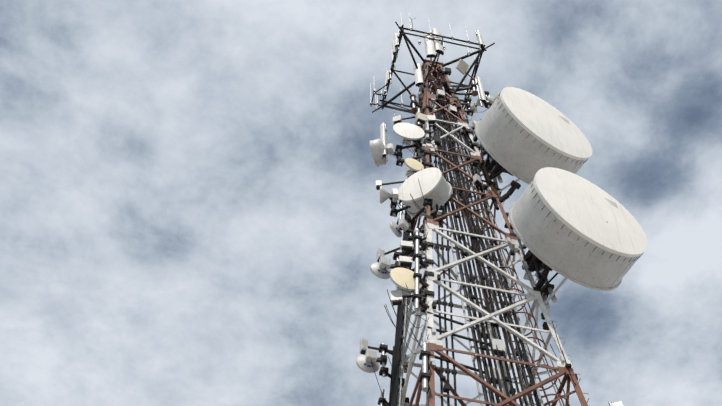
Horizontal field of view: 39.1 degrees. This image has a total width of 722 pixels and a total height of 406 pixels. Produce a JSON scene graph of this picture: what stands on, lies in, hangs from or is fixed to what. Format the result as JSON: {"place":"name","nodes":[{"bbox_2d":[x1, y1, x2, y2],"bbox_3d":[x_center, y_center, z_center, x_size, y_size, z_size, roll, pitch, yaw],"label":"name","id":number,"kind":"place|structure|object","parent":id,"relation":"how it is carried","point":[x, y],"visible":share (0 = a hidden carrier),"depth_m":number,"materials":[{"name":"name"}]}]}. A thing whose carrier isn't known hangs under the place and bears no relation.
{"place":"outdoors","nodes":[
{"label":"outdoors","id":0,"kind":"place"},
{"bbox_2d":[0,0,721,405],"label":"sky","id":1,"kind":"structure","parent":0,"point":[192,213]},
{"bbox_3d":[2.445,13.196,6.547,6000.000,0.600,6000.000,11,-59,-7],"label":"ground","id":2,"kind":"structure","parent":0,"visible":0},
{"bbox_2d":[397,59,587,405],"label":"lattice tower","id":3,"kind":"structure","parent":2,"relation":"on","point":[434,343],"depth_m":22.73,"materials":[{"name":"metal"}]},
{"bbox_2d":[370,139,431,166],"bbox_3d":[1.138,-1.386,28.316,1.674,1.756,0.775,-12,-59,7],"label":"dish antenna","id":4,"kind":"object","parent":3,"relation":"on","point":[377,147],"visible":0.9,"depth_m":28.42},
{"bbox_2d":[370,241,433,280],"bbox_3d":[0.952,1.519,23.056,1.512,1.756,0.501,-20,-60,12],"label":"dish","id":5,"kind":"object","parent":3,"relation":"attached to","point":[382,267],"visible":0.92,"depth_m":23.34,"materials":[{"name":"metal"}]},
{"bbox_2d":[389,152,415,405],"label":"cable run","id":6,"kind":"object","parent":3,"relation":"attached to","point":[395,376],"visible":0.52,"depth_m":23.06,"materials":[{"name":"black"}]},
{"bbox_2d":[379,186,425,216],"bbox_3d":[1.169,0.025,25.971,1.383,1.756,0.631,-1,-58,1],"label":"dish antenna","id":7,"kind":"object","parent":3,"relation":"on","point":[385,195],"visible":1,"depth_m":26.07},
{"bbox_2d":[390,200,432,241],"bbox_3d":[1.340,0.662,25.020,1.128,1.756,0.583,-27,-62,16],"label":"dish","id":8,"kind":"object","parent":3,"relation":"on","point":[406,226],"visible":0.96,"depth_m":25.31,"materials":[{"name":"metal"}]},
{"bbox_2d":[393,123,430,155],"bbox_3d":[1.445,-1.722,28.912,1.169,1.755,0.446,11,-59,-7],"label":"white dish","id":9,"kind":"object","parent":3,"relation":"attached to","point":[407,133],"visible":0.96,"depth_m":29.02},
{"bbox_2d":[390,267,434,315],"bbox_3d":[1.075,1.984,21.773,1.023,1.755,0.471,11,-59,-7],"label":"dish antenna","id":10,"kind":"object","parent":3,"relation":"attached to","point":[400,277],"visible":0.73,"depth_m":21.87,"materials":[{"name":"metal"}]},
{"bbox_2d":[404,158,431,176],"bbox_3d":[1.512,-0.709,26.892,0.808,1.755,0.421,11,-59,-7],"label":"dish antenna","id":11,"kind":"object","parent":3,"relation":"on","point":[413,166],"visible":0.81,"depth_m":27.09,"materials":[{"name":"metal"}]},
{"bbox_2d":[398,167,451,230],"bbox_3d":[1.785,0.023,26.181,1.340,1.727,1.172,-26,-62,15],"label":"dish antenna","id":12,"kind":"object","parent":3,"relation":"on","point":[436,187],"visible":0.79,"depth_m":25.88,"materials":[{"name":"metal"}]},
{"bbox_2d":[370,11,486,161],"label":"panel antennas","id":13,"kind":"object","parent":3,"relation":"on","point":[462,66],"visible":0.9,"depth_m":33.76,"materials":[{"name":"white plastic"}]},
{"bbox_2d":[371,18,494,119],"bbox_3d":[2.392,-4.152,34.612,3.574,3.421,3.466,11,-59,-7],"label":"antenna frame","id":14,"kind":"object","parent":3,"relation":"on","point":[475,61],"visible":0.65,"depth_m":34.47,"materials":[{"name":"grey metal"}]},
{"bbox_2d":[452,96,484,119],"bbox_3d":[3.417,-2.934,31.988,1.074,1.755,0.448,-8,-59,5],"label":"dish","id":15,"kind":"object","parent":3,"relation":"on","point":[472,107],"visible":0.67,"depth_m":32.19,"materials":[{"name":"metal"}]},
{"bbox_2d":[461,119,476,138],"bbox_3d":[3.305,-2.087,30.388,0.409,1.754,0.551,51,-71,-26],"label":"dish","id":16,"kind":"object","parent":3,"relation":"attached to","point":[472,129],"visible":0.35,"depth_m":30.60,"materials":[{"name":"metal"}]},
{"bbox_2d":[449,90,499,112],"bbox_3d":[3.724,-3.194,32.407,1.670,1.756,0.633,11,-59,-7],"label":"dish antenna","id":17,"kind":"object","parent":3,"relation":"on","point":[490,100],"visible":0.44,"depth_m":32.61,"materials":[{"name":"metal"}]},
{"bbox_2d":[433,80,542,405],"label":"cable ladder","id":18,"kind":"object","parent":3,"relation":"attached to","point":[472,298],"visible":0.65,"depth_m":22.73,"materials":[{"name":"black"}]},
{"bbox_2d":[360,58,622,405],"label":"mounts and radios","id":19,"kind":"object","parent":3,"relation":"attached to","point":[540,267],"visible":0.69,"depth_m":23.48,"materials":[{"name":"metal"}]},
{"bbox_2d":[356,343,405,403],"bbox_3d":[0.504,3.863,23.102,1.189,1.756,0.400,19,-60,-12],"label":"dish","id":20,"kind":"object","parent":19,"relation":"on","point":[368,361],"visible":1,"depth_m":23.22,"materials":[{"name":"metal"}]},
{"bbox_2d":[432,110,569,405],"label":"cables","id":21,"kind":"object","parent":3,"relation":"attached to","point":[528,314],"visible":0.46,"depth_m":23.14,"materials":[{"name":"black rubber"}]},
{"bbox_2d":[471,87,591,197],"bbox_3d":[4.585,-1.366,28.280,3.090,3.468,2.251,25,-62,-15],"label":"drum dish","id":22,"kind":"object","parent":3,"relation":"on","point":[524,136],"visible":0.79,"depth_m":27.24,"materials":[{"name":"metal"}]},
{"bbox_2d":[509,167,647,308],"bbox_3d":[4.825,1.021,23.654,3.090,3.468,2.186,23,-61,-13],"label":"drum dish","id":23,"kind":"object","parent":3,"relation":"on","point":[558,218],"visible":0.98,"depth_m":22.66,"materials":[{"name":"metal"}]}
]}

